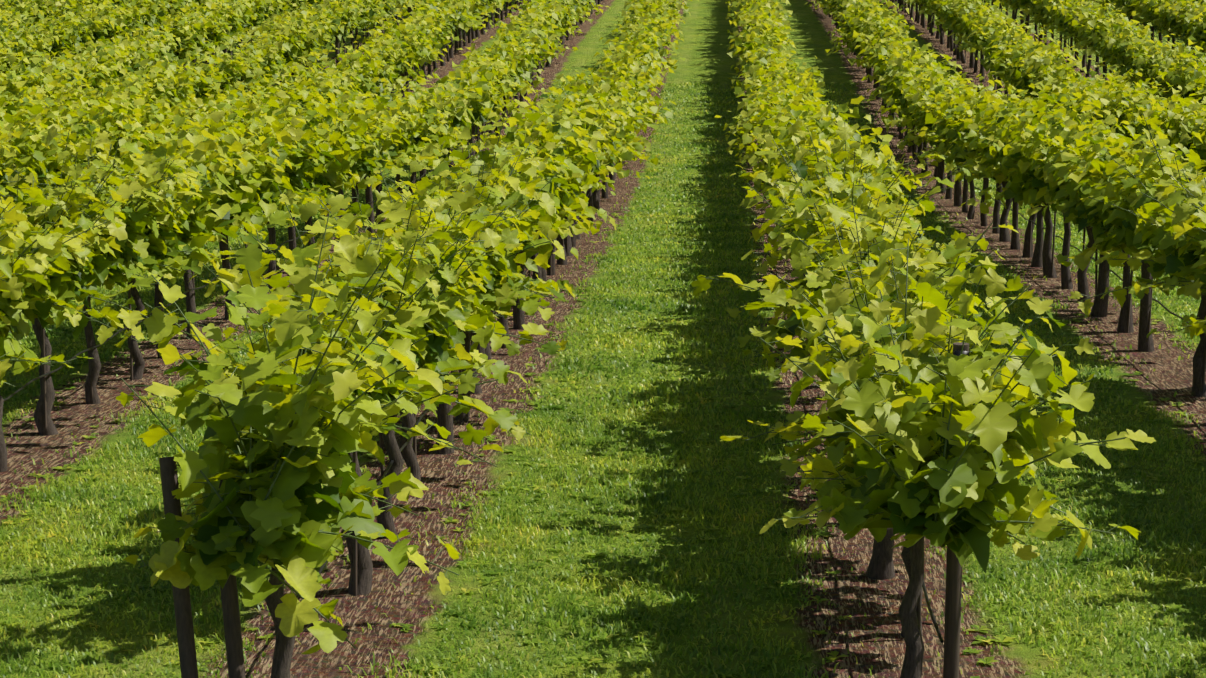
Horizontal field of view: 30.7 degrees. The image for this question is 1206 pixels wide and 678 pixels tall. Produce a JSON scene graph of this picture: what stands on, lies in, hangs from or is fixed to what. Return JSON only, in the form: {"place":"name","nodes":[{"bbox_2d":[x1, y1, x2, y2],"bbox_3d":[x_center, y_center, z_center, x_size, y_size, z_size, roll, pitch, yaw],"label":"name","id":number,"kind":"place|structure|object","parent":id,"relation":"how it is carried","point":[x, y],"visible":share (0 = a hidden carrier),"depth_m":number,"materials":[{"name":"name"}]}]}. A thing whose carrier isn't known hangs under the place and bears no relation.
{"place":"outdoors","nodes":[
{"label":"outdoors","id":0,"kind":"place"},
{"bbox_2d":[0,206,1200,415],"bbox_3d":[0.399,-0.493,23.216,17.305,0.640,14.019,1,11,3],"label":"grass","id":1,"kind":"structure","parent":0,"point":[668,303],"depth_m":20.45,"materials":[{"name":"green plant"}]},
{"bbox_2d":[0,0,1205,677],"bbox_3d":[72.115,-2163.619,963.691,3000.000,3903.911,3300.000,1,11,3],"label":"ground","id":2,"kind":"structure","parent":0,"point":[704,44],"depth_m":13.83,"materials":[{"name":"green plant"}]},
{"bbox_2d":[159,456,198,677],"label":"end post","id":3,"kind":"object","parent":2,"relation":"on","point":[182,606],"visible":0.77,"depth_m":9.46,"materials":[{"name":"brown wood"}]},
{"bbox_2d":[218,479,245,677],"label":"end post","id":4,"kind":"object","parent":2,"relation":"on","point":[232,630],"visible":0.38,"depth_m":9.45,"materials":[{"name":"brown wood"}]},
{"bbox_2d":[123,448,373,653],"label":"vine leaves","id":5,"kind":"object","parent":4,"relation":"attached to","point":[174,564],"visible":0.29,"depth_m":8.60,"materials":[{"name":"green plant"}]},
{"bbox_2d":[0,1,1200,550],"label":"trellis wires","id":6,"kind":"object","parent":2,"relation":"on","point":[466,189],"visible":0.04,"depth_m":23.38,"materials":[{"name":"grey metal"}]},
{"bbox_2d":[0,399,1205,677],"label":"grass","id":7,"kind":"structure","parent":2,"relation":"on","point":[660,461],"depth_m":12.14,"materials":[{"name":"green plant"}]},
{"bbox_2d":[0,110,1205,677],"bbox_3d":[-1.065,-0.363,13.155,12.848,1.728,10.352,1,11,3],"label":"vine shoots","id":8,"kind":"object","parent":2,"relation":"on","point":[844,358],"visible":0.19,"depth_m":10.80,"materials":[{"name":"green plant"}]},
{"bbox_2d":[0,117,1205,575],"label":"vine petioles","id":9,"kind":"object","parent":8,"relation":"attached to","point":[852,271],"visible":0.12,"depth_m":11.44,"materials":[{"name":"green plant"}]},
{"bbox_2d":[783,450,1039,560],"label":"vine leaves","id":10,"kind":"object","parent":8,"relation":"attached to","point":[854,487],"visible":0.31,"depth_m":9.63,"materials":[{"name":"green plant"}]},
{"bbox_2d":[0,360,1205,677],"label":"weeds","id":11,"kind":"object","parent":2,"relation":"on","point":[782,618],"visible":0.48,"depth_m":12.54,"materials":[{"name":"green plant"}]},
{"bbox_2d":[45,0,1200,171],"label":"vine stakes","id":12,"kind":"object","parent":2,"relation":"on","point":[823,8],"visible":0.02,"depth_m":58.85,"materials":[{"name":"brown wood"}]},
{"bbox_2d":[3,0,1195,642],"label":"drip lines","id":13,"kind":"object","parent":12,"relation":"on","point":[493,312],"visible":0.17,"depth_m":16.45,"materials":[{"name":"black plastic"}]},
{"bbox_2d":[0,54,1205,364],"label":"vines","id":14,"kind":"object","parent":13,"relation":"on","point":[248,150],"depth_m":24.10,"materials":[{"name":"green plant"}]},
{"bbox_2d":[0,0,1205,179],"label":"vines","id":15,"kind":"object","parent":12,"relation":"on","point":[79,31],"depth_m":50.52,"materials":[{"name":"green plant"}]},
{"bbox_2d":[159,159,1188,340],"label":"vine stakes","id":16,"kind":"object","parent":2,"relation":"on","point":[1084,231],"visible":0.04,"depth_m":22.27,"materials":[{"name":"brown wood"}]},
{"bbox_2d":[943,344,968,677],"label":"end post","id":17,"kind":"object","parent":2,"relation":"on","point":[952,617],"visible":0.48,"depth_m":9.82,"materials":[{"name":"brown wood"}]},
{"bbox_2d":[953,342,968,344],"bbox_3d":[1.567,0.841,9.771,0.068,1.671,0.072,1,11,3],"label":"end post cap","id":18,"kind":"object","parent":17,"relation":"on","point":[958,343],"visible":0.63,"depth_m":9.62,"materials":[{"name":"grey metal"}]},
{"bbox_2d":[954,351,968,355],"bbox_3d":[1.565,0.096,9.591,0.064,0.090,0.008,1,11,3],"label":"end post tag","id":19,"kind":"object","parent":17,"relation":"attached to","point":[957,353],"visible":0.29,"depth_m":9.58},
{"bbox_2d":[41,282,1205,635],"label":"stakes","id":20,"kind":"object","parent":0,"point":[413,436],"visible":0.08,"depth_m":15.25,"materials":[{"name":"brown wood"}]},
{"bbox_2d":[138,493,355,647],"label":"vine shoots","id":21,"kind":"object","parent":20,"relation":"attached to","point":[289,586],"visible":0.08,"depth_m":8.62,"materials":[{"name":"plant"}]},
{"bbox_2d":[138,449,347,641],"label":"vine petioles","id":22,"kind":"object","parent":21,"relation":"attached to","point":[185,548],"depth_m":8.80,"materials":[{"name":"green plant"}]},
{"bbox_2d":[796,471,1026,544],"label":"vine shoots","id":23,"kind":"object","parent":20,"relation":"attached to","point":[865,476],"visible":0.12,"depth_m":9.65,"materials":[{"name":"plant"}]},
{"bbox_2d":[798,463,1025,544],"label":"vine petioles","id":24,"kind":"object","parent":23,"relation":"attached to","point":[842,477],"visible":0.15,"depth_m":9.68,"materials":[{"name":"green plant"}]},
{"bbox_2d":[243,81,1123,233],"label":"grass","id":25,"kind":"structure","parent":0,"point":[692,209],"depth_m":38.55,"materials":[{"name":"green plant"}]}
]}

